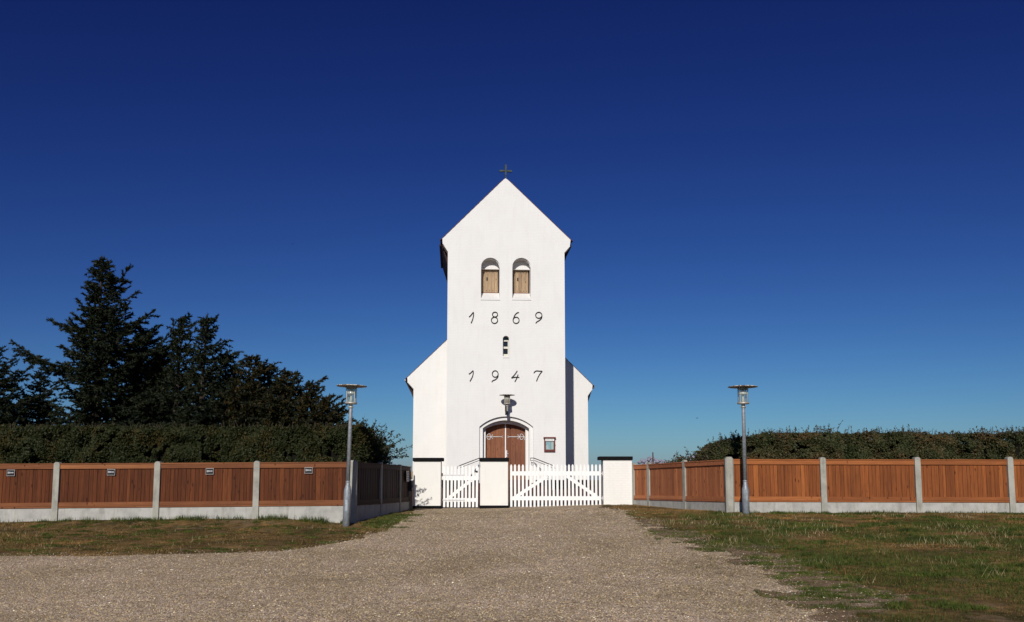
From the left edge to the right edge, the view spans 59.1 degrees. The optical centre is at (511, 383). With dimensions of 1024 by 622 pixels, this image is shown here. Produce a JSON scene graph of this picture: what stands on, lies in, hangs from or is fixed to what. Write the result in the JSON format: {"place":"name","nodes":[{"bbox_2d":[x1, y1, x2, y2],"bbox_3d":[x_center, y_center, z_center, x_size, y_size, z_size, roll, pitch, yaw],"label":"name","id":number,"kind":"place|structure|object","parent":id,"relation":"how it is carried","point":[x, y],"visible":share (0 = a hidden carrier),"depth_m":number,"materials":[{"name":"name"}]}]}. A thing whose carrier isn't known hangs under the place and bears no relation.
{"place":"outdoors","nodes":[
{"label":"outdoors","id":0,"kind":"place"},
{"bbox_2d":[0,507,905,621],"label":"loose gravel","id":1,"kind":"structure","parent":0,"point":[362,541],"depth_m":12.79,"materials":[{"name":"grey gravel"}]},
{"bbox_2d":[0,480,1023,621],"bbox_3d":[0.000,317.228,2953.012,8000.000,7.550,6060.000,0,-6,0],"label":"ground","id":2,"kind":"structure","parent":0,"point":[279,539],"depth_m":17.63,"materials":[{"name":"green plant"}]},
{"bbox_2d":[0,345,48,425],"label":"spruce tree","id":3,"kind":"object","parent":2,"relation":"on","point":[7,415],"visible":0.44,"depth_m":33.12,"materials":[{"name":"green plant"}]},
{"bbox_2d":[10,370,71,434],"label":"spruce tree","id":4,"kind":"object","parent":2,"relation":"on","point":[37,414],"visible":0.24,"depth_m":34.90,"materials":[{"name":"green plant"}]},
{"bbox_2d":[9,256,172,435],"bbox_3d":[-14.306,-0.144,31.722,5.938,8.701,4.592,-3,-7,23],"label":"spruce tree","id":5,"kind":"object","parent":2,"relation":"on","point":[107,346],"visible":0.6,"depth_m":30.93,"materials":[{"name":"green plant"}]},
{"bbox_2d":[90,327,192,424],"bbox_3d":[-12.834,1.049,33.059,5.811,6.516,4.992,-3,-7,27],"label":"spruce tree","id":6,"kind":"object","parent":2,"relation":"on","point":[136,375],"visible":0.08,"depth_m":33.00,"materials":[{"name":"green plant"}]},
{"bbox_2d":[113,343,216,435],"bbox_3d":[-12.444,1.360,32.450,4.544,5.840,4.846,0,-6,0],"label":"spruce tree","id":7,"kind":"object","parent":2,"relation":"on","point":[159,359],"visible":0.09,"depth_m":32.17,"materials":[{"name":"green plant"}]},
{"bbox_2d":[149,313,200,426],"bbox_3d":[-11.345,0.807,31.583,3.330,6.744,2.448,0,-6,0],"label":"spruce tree","id":8,"kind":"object","parent":2,"relation":"on","point":[177,373],"visible":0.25,"depth_m":31.56,"materials":[{"name":"green plant"}]},
{"bbox_2d":[0,460,357,522],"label":"fence","id":9,"kind":"object","parent":2,"relation":"on","point":[56,486],"visible":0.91,"depth_m":22.04,"materials":[{"name":"wood"}]},
{"bbox_2d":[7,470,14,475],"bbox_3d":[-12.244,2.185,22.040,0.196,0.152,0.014,0,-6,0],"label":"sign plate","id":10,"kind":"object","parent":9,"relation":"attached to","point":[10,472],"visible":1,"depth_m":22.03,"materials":[{"name":"white metal"}]},
{"bbox_2d":[107,469,114,474],"bbox_3d":[-9.794,2.169,22.042,0.196,0.152,0.014,1,-6,0],"label":"sign plate","id":11,"kind":"object","parent":9,"relation":"attached to","point":[110,471],"visible":1,"depth_m":22.04,"materials":[{"name":"white metal"}]},
{"bbox_2d":[206,468,213,473],"bbox_3d":[-7.386,2.148,22.044,0.196,0.152,0.014,-1,-6,0],"label":"sign plate","id":12,"kind":"object","parent":9,"relation":"attached to","point":[209,470],"visible":1,"depth_m":22.04,"materials":[{"name":"white metal"}]},
{"bbox_2d":[304,467,312,473],"bbox_3d":[-4.971,2.125,22.047,0.196,0.152,0.014,0,-6,0],"label":"sign plate","id":13,"kind":"object","parent":9,"relation":"attached to","point":[308,470],"visible":1,"depth_m":22.04,"materials":[{"name":"white metal"}]},
{"bbox_2d":[0,420,376,508],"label":"hedge","id":14,"kind":"object","parent":2,"relation":"on","point":[69,443],"visible":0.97,"depth_m":23.43,"materials":[{"name":"green plant"}]},
{"bbox_2d":[172,312,244,427],"bbox_3d":[-10.142,0.839,31.171,2.685,6.646,3.241,-5,-8,37],"label":"spruce tree","id":15,"kind":"object","parent":2,"relation":"on","point":[203,387],"visible":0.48,"depth_m":30.81,"materials":[{"name":"green plant"}]},
{"bbox_2d":[194,349,259,426],"bbox_3d":[-9.324,1.425,31.185,3.982,5.487,5.518,4,-7,-33],"label":"spruce tree","id":16,"kind":"object","parent":2,"relation":"on","point":[226,375],"visible":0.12,"depth_m":31.66,"materials":[{"name":"green plant"}]},
{"bbox_2d":[210,353,290,427],"bbox_3d":[-8.392,1.552,30.340,4.377,5.240,3.432,-5,-8,40],"label":"spruce tree","id":17,"kind":"object","parent":2,"relation":"on","point":[245,407],"visible":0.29,"depth_m":30.38,"materials":[{"name":"green plant"}]},
{"bbox_2d":[237,364,307,427],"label":"spruce tree","id":18,"kind":"object","parent":2,"relation":"on","point":[269,376],"visible":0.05,"depth_m":30.99,"materials":[{"name":"green plant"}]},
{"bbox_2d":[286,375,354,435],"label":"spruce tree","id":19,"kind":"object","parent":2,"relation":"on","point":[307,403],"visible":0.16,"depth_m":30.10,"materials":[{"name":"green plant"}]},
{"bbox_2d":[248,367,395,447],"bbox_3d":[-7.013,1.806,30.662,4.390,4.725,4.904,-3,-7,30],"label":"spruce tree","id":20,"kind":"object","parent":2,"relation":"on","point":[285,387],"visible":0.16,"depth_m":30.24,"materials":[{"name":"green plant"}]},
{"bbox_2d":[306,393,355,426],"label":"spruce tree","id":21,"kind":"object","parent":2,"relation":"on","point":[332,417],"visible":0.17,"depth_m":29.79,"materials":[{"name":"green plant"}]},
{"bbox_2d":[336,384,366,526],"bbox_3d":[-3.903,1.830,21.577,0.738,3.626,0.738,1,-6,0],"label":"street lamp","id":22,"kind":"object","parent":2,"relation":"on","point":[347,488],"visible":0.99,"depth_m":21.53,"materials":[{"name":"metal"}]},
{"bbox_2d":[337,415,412,504],"bbox_3d":[-4.027,2.247,25.026,2.265,2.799,1.890,3,-7,-23],"label":"shrub","id":23,"kind":"object","parent":2,"relation":"on","point":[383,451],"visible":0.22,"depth_m":24.98,"materials":[{"name":"green plant"}]},
{"bbox_2d":[357,462,410,521],"bbox_3d":[-3.490,3.117,25.004,0.147,1.854,5.893,-1,-6,7],"label":"fence","id":24,"kind":"object","parent":2,"relation":"on","point":[381,485],"visible":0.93,"depth_m":24.30,"materials":[{"name":"wood"}]},
{"bbox_2d":[406,471,408,481],"bbox_3d":[-3.164,2.817,27.375,0.016,0.320,0.380,0,-6,4],"label":"notice sign","id":25,"kind":"object","parent":24,"relation":"attached to","point":[407,476],"visible":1,"depth_m":27.31,"materials":[{"name":"grey"}]},
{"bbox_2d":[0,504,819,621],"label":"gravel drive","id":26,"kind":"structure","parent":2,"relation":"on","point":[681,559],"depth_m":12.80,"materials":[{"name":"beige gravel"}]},
{"bbox_2d":[412,458,443,508],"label":"gate pillar","id":27,"kind":"structure","parent":26,"relation":"on","point":[427,486],"depth_m":28.13,"materials":[{"name":"white paint"}]},
{"bbox_2d":[442,465,477,506],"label":"picket gate","id":28,"kind":"structure","parent":27,"relation":"attached to","point":[462,476],"depth_m":28.37,"materials":[{"name":"white paint"}]},
{"bbox_2d":[479,458,508,508],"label":"gate pillar","id":29,"kind":"structure","parent":26,"relation":"on","point":[493,482],"depth_m":28.13,"materials":[{"name":"white paint"}]},
{"bbox_2d":[510,464,602,506],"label":"picket gate","id":30,"kind":"structure","parent":29,"relation":"attached to","point":[561,497],"depth_m":28.37,"materials":[{"name":"white paint"}]},
{"bbox_2d":[408,471,412,508],"bbox_3d":[-3.116,3.395,27.772,0.145,1.375,0.170,0,-6,0],"label":"letter box","id":31,"kind":"object","parent":2,"relation":"on","point":[410,485],"visible":0.8,"depth_m":27.74,"materials":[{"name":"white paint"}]},
{"bbox_2d":[405,165,594,489],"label":"church","id":32,"kind":"structure","parent":2,"relation":"on","point":[505,245],"depth_m":43.28,"materials":[{"name":"paint"}]},
{"bbox_2d":[457,458,479,474],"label":"handrail","id":33,"kind":"object","parent":32,"relation":"attached to","point":[471,463],"visible":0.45,"depth_m":41.62,"materials":[{"name":"black metal"}]},
{"bbox_2d":[485,424,504,457],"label":"door leaf","id":34,"kind":"structure","parent":32,"relation":"in","point":[495,436],"depth_m":43.32,"materials":[{"name":"brown wood"}]},
{"bbox_2d":[503,337,508,355],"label":"slit window","id":35,"kind":"structure","parent":32,"relation":"in","point":[505,340],"depth_m":43.31,"materials":[{"name":"glass"}]},
{"bbox_2d":[500,394,513,414],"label":"wall lamp","id":36,"kind":"object","parent":32,"relation":"attached to","point":[506,399],"visible":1,"depth_m":42.07,"materials":[{"name":"metal"}]},
{"bbox_2d":[505,424,524,479],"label":"door leaf","id":37,"kind":"structure","parent":32,"relation":"in","point":[515,436],"depth_m":43.35,"materials":[{"name":"brown wood"}]},
{"bbox_2d":[530,458,552,489],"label":"handrail","id":38,"kind":"object","parent":32,"relation":"attached to","point":[544,464],"visible":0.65,"depth_m":41.34,"materials":[{"name":"black metal"}]},
{"bbox_2d":[543,437,555,451],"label":"notice case","id":39,"kind":"object","parent":32,"relation":"attached to","point":[549,444],"visible":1,"depth_m":42.58,"materials":[{"name":"brown wood"}]},
{"bbox_2d":[597,456,632,504],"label":"gate pillar","id":40,"kind":"structure","parent":2,"relation":"on","point":[616,482],"depth_m":28.59,"materials":[{"name":"paint"}]},
{"bbox_2d":[632,459,724,511],"bbox_3d":[4.731,3.156,25.921,0.188,1.896,5.718,2,-6,-17],"label":"fence","id":41,"kind":"object","parent":2,"relation":"on","point":[678,484],"visible":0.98,"depth_m":25.62,"materials":[{"name":"wood"}]},
{"bbox_2d":[664,446,699,462],"bbox_3d":[5.238,2.738,26.933,1.063,1.709,2.396,2,-6,-20],"label":"shrub","id":42,"kind":"object","parent":2,"relation":"on","point":[679,459],"visible":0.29,"depth_m":27.38,"materials":[{"name":"green plant"}]},
{"bbox_2d":[728,385,757,514],"bbox_3d":[5.808,1.774,22.538,0.738,3.467,0.738,0,-6,0],"label":"street lamp","id":43,"kind":"object","parent":2,"relation":"on","point":[745,487],"visible":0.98,"depth_m":22.50,"materials":[{"name":"metal"}]},
{"bbox_2d":[691,420,1023,502],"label":"hedge","id":44,"kind":"object","parent":2,"relation":"on","point":[872,444],"visible":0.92,"depth_m":24.62,"materials":[{"name":"green plant"}]},
{"bbox_2d":[724,457,1023,512],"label":"fence","id":45,"kind":"object","parent":2,"relation":"on","point":[984,480],"visible":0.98,"depth_m":23.14,"materials":[{"name":"wood"}]},
{"bbox_2d":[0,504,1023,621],"bbox_3d":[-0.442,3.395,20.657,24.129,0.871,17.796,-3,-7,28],"label":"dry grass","id":46,"kind":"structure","parent":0,"point":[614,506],"depth_m":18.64,"materials":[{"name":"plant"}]},
{"bbox_2d":[2,512,1021,610],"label":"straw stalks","id":47,"kind":"object","parent":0,"point":[751,532],"visible":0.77,"depth_m":18.24,"materials":[{"name":"brown plant"}]},
{"bbox_2d":[0,0,1023,479],"label":"sky","id":48,"kind":"structure","parent":0,"point":[817,206],"materials":[{"name":"blue"}]},
{"bbox_2d":[373,489,706,506],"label":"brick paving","id":49,"kind":"structure","parent":0,"point":[528,495],"depth_m":34.71,"materials":[{"name":"grey brick"}]},
{"bbox_2d":[637,456,665,463],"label":"cloud","id":50,"kind":"structure","parent":0,"point":[648,459],"depth_m":3461.61,"materials":[{"name":"white"}]},
{"bbox_2d":[636,518,932,621],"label":"bare soil","id":51,"kind":"structure","parent":0,"point":[837,613],"depth_m":12.20,"materials":[{"name":"brown soil"}]}
]}

